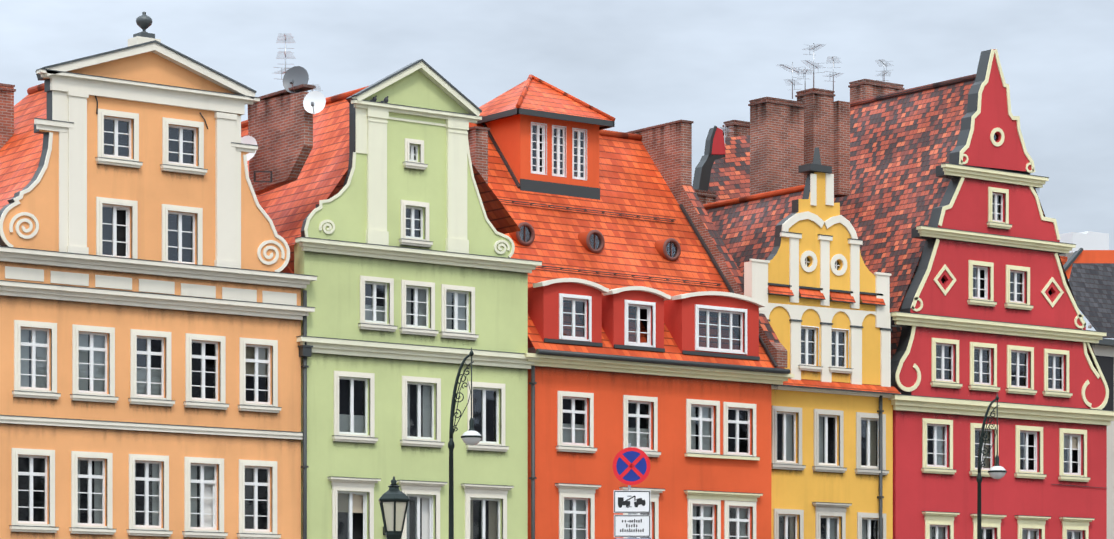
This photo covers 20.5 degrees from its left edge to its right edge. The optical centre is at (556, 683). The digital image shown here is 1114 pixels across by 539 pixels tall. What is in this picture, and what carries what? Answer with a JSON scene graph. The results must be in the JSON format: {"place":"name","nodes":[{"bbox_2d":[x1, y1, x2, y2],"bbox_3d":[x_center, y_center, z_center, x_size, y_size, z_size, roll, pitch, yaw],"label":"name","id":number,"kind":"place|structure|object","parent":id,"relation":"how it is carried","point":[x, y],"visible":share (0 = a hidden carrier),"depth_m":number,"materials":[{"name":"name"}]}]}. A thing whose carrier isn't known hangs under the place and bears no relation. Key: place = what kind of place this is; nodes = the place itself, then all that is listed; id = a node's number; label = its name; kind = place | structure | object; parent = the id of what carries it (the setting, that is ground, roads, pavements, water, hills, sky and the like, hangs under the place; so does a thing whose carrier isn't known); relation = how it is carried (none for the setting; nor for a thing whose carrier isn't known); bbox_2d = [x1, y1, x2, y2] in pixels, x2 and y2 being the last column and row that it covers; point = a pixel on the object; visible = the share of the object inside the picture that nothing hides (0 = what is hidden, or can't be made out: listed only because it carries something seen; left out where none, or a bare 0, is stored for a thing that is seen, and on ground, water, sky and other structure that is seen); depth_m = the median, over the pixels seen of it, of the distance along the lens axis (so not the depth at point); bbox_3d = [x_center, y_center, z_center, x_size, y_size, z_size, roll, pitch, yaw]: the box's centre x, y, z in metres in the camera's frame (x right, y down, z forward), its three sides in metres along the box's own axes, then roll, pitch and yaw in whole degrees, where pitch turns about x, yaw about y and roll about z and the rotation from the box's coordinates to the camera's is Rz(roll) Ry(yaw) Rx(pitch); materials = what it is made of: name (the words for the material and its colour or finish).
{"place":"outdoors","nodes":[
{"label":"outdoors","id":0,"kind":"place"},
{"bbox_2d":[0,12,317,538],"bbox_3d":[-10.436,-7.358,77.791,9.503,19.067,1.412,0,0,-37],"label":"peach house","id":1,"kind":"structure","parent":0,"point":[153,314],"depth_m":77.44,"materials":[{"name":"paint"}]},
{"bbox_2d":[0,83,293,273],"bbox_3d":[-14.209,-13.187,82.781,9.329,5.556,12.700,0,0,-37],"label":"roof","id":2,"kind":"structure","parent":1,"relation":"attached to","point":[20,152],"depth_m":79.26,"materials":[{"name":"orange tile"}]},
{"bbox_2d":[241,33,325,194],"bbox_3d":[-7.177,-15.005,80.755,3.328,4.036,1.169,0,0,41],"label":"chimney","id":3,"kind":"object","parent":2,"relation":"attached to","point":[280,128],"visible":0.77,"depth_m":80.64,"materials":[{"name":"brick"}]},
{"bbox_2d":[378,476,408,538],"bbox_3d":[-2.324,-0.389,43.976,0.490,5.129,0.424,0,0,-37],"label":"lantern lamp","id":4,"kind":"object","parent":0,"point":[393,500],"visible":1,"depth_m":43.86,"materials":[{"name":"black metal"}]},
{"bbox_2d":[294,59,542,538],"bbox_3d":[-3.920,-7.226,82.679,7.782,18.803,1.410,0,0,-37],"label":"green house","id":5,"kind":"structure","parent":0,"point":[404,249],"depth_m":82.29,"materials":[{"name":"paint"}]},
{"bbox_2d":[241,86,520,272],"bbox_3d":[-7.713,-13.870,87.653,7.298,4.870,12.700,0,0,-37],"label":"roof","id":6,"kind":"structure","parent":5,"relation":"attached to","point":[289,208],"depth_m":83.47,"materials":[{"name":"orange tile"}]},
{"bbox_2d":[448,347,481,538],"bbox_3d":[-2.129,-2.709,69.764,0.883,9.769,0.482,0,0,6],"label":"street lamp","id":7,"kind":"object","parent":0,"point":[471,436],"visible":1,"depth_m":69.70,"materials":[{"name":"black metal"}]},
{"bbox_2d":[0,0,1113,338],"label":"sky","id":8,"kind":"structure","parent":0,"point":[640,63],"materials":[{"name":"grey"}]},
{"bbox_2d":[467,120,786,367],"bbox_3d":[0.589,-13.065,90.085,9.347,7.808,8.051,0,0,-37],"label":"firewall","id":9,"kind":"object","parent":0,"point":[668,146],"depth_m":92.42,"materials":[{"name":"brown brick"}]},
{"bbox_2d":[613,443,650,538],"bbox_3d":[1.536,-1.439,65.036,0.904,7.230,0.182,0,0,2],"label":"traffic sign post","id":10,"kind":"object","parent":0,"point":[631,465],"visible":1,"depth_m":64.97,"materials":[{"name":"grey"}]},
{"bbox_2d":[525,349,794,538],"bbox_3d":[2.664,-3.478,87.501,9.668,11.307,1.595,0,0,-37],"label":"orange house","id":11,"kind":"structure","parent":0,"point":[698,434],"depth_m":87.23,"materials":[{"name":"paint"}]},
{"bbox_2d":[469,123,784,368],"bbox_3d":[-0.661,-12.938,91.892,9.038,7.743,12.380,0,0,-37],"label":"roof","id":12,"kind":"structure","parent":11,"relation":"attached to","point":[633,214],"depth_m":89.78,"materials":[{"name":"orange tile"}]},
{"bbox_2d":[475,74,615,199],"bbox_3d":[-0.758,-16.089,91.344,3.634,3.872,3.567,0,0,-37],"label":"roof dormer","id":13,"kind":"object","parent":12,"relation":"on","point":[547,133],"visible":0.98,"depth_m":90.22,"materials":[{"name":"orange paint"}]},
{"bbox_2d":[509,222,765,359],"bbox_3d":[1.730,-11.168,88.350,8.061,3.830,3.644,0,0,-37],"label":"dormer windows","id":14,"kind":"structure","parent":12,"relation":"on","point":[594,308],"depth_m":87.00,"materials":[{"name":"red paint"}]},
{"bbox_2d":[744,147,900,538],"bbox_3d":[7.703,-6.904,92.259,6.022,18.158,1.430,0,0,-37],"label":"yellow house","id":15,"kind":"structure","parent":0,"point":[817,286],"depth_m":92.01,"materials":[{"name":"paint"}]},
{"bbox_2d":[702,185,804,276],"bbox_3d":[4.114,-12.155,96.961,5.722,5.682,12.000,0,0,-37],"label":"roof","id":16,"kind":"structure","parent":15,"relation":"attached to","point":[745,226],"depth_m":93.88,"materials":[{"name":"red tile"}]},
{"bbox_2d":[976,393,1006,538],"bbox_3d":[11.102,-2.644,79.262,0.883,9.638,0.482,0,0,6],"label":"street lamp","id":17,"kind":"object","parent":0,"point":[997,471],"visible":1,"depth_m":79.20,"materials":[{"name":"black painted cast iron"},{"name":"glass"}]},
{"bbox_2d":[888,49,1113,538],"bbox_3d":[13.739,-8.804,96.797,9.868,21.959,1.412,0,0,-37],"label":"red house","id":18,"kind":"structure","parent":0,"point":[986,314],"depth_m":96.26,"materials":[{"name":"paint"}]},
{"bbox_2d":[722,74,1097,370],"bbox_3d":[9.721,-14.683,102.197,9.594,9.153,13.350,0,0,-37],"label":"roof","id":19,"kind":"structure","parent":18,"relation":"attached to","point":[903,143],"depth_m":98.05,"materials":[{"name":"red tile"}]},
{"bbox_2d":[0,79,904,197],"bbox_3d":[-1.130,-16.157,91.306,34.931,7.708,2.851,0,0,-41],"label":"chimney stacks","id":20,"kind":"object","parent":19,"relation":"on","point":[787,137],"visible":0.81,"depth_m":97.29,"materials":[{"name":"brick"}]},
{"bbox_2d":[308,43,893,164],"bbox_3d":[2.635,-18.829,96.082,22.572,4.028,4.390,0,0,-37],"label":"antennas","id":21,"kind":"object","parent":20,"relation":"attached to","point":[814,66],"visible":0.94,"depth_m":98.26,"materials":[{"name":"silver metal"}]},
{"bbox_2d":[692,120,749,203],"bbox_3d":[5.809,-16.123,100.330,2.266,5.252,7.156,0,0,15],"label":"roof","id":22,"kind":"structure","parent":19,"relation":"on","point":[715,179],"depth_m":100.73,"materials":[{"name":"tile"}]},
{"bbox_2d":[1059,231,1113,538],"bbox_3d":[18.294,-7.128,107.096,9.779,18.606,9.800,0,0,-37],"label":"building","id":23,"kind":"structure","parent":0,"point":[1088,263],"depth_m":103.64,"materials":[{"name":"grey tile"}]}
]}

